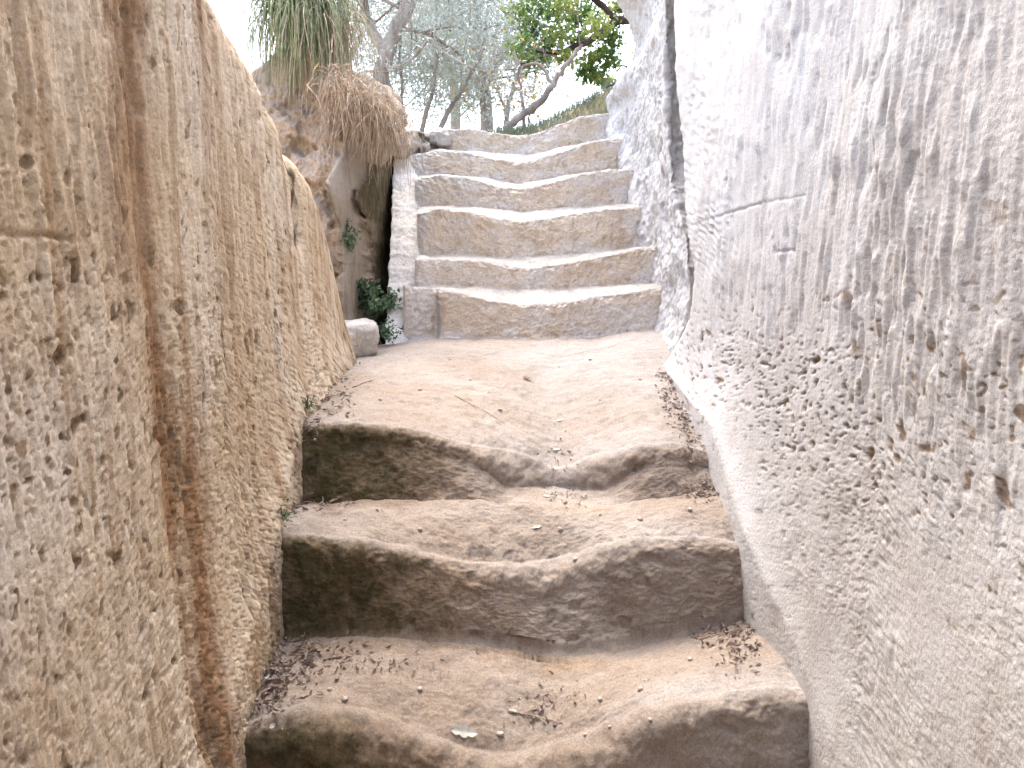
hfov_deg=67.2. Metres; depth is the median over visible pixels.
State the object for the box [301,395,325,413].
weed
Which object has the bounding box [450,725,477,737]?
fallen leaf
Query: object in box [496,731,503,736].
pebble
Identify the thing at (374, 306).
shrub
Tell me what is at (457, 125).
olive tree
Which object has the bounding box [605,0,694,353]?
rock wall
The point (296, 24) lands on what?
grass tuft
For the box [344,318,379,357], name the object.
stone slab
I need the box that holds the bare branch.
[605,48,634,88]
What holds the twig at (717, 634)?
on the stone staircase at (634, 594)
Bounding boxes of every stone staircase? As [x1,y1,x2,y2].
[244,330,809,767]
[385,113,661,343]
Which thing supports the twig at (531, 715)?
on the stone staircase at (634, 594)
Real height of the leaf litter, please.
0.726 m
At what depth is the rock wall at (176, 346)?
1.29 m
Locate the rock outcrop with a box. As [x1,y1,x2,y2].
[251,42,393,344]
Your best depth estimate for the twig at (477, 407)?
2.56 m
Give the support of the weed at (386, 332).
on the stone staircase at (634, 594)
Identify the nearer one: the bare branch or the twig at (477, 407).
the twig at (477, 407)
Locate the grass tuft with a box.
[215,0,397,134]
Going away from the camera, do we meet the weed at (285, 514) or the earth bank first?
the weed at (285, 514)
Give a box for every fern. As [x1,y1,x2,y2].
[341,218,361,252]
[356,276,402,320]
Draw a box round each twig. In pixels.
[455,395,503,422]
[508,710,561,722]
[699,629,737,638]
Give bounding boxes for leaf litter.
[249,342,761,727]
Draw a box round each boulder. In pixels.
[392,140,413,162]
[400,129,430,154]
[423,127,452,149]
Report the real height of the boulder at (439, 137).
0.164 m
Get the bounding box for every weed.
[277,497,301,526]
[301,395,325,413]
[378,316,404,342]
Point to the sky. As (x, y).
(629, 46)
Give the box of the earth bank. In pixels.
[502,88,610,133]
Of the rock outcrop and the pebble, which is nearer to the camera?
the pebble
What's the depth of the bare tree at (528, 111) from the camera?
6.03 m
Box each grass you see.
[301,62,424,197]
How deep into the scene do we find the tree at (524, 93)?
8.63 m
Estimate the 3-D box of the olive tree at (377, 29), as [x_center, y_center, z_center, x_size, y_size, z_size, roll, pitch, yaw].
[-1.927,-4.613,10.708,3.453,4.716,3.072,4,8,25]
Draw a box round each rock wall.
[0,0,356,767]
[605,0,694,353]
[663,0,1023,767]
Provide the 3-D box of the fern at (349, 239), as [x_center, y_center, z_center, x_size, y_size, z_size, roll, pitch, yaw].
[-0.781,-0.682,3.539,0.157,0.164,0.148,-7,11,-43]
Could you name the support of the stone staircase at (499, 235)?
on the stone staircase at (634, 594)
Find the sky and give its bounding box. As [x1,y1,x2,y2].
[208,0,634,131]
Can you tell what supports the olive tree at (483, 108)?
on the ground
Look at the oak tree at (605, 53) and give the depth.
6.72 m
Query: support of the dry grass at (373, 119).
on the rock outcrop
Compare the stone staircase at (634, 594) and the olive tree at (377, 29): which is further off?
the olive tree at (377, 29)
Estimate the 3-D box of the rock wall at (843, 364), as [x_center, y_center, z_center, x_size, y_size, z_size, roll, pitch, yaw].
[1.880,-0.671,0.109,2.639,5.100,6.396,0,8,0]
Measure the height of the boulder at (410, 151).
0.159 m
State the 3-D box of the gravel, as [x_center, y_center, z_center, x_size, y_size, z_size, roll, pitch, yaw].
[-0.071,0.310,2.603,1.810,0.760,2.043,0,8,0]
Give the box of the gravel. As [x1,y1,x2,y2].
[248,346,746,758]
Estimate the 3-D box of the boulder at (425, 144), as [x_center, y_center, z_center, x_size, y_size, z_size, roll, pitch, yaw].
[-0.626,-1.454,4.700,0.264,0.186,0.279,0,8,0]
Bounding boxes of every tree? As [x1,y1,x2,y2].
[247,0,489,91]
[251,0,600,131]
[330,0,547,112]
[356,0,633,129]
[365,0,590,132]
[413,20,563,127]
[459,0,582,129]
[490,0,633,87]
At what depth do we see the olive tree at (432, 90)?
6.90 m
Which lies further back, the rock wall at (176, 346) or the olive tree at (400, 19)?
the olive tree at (400, 19)

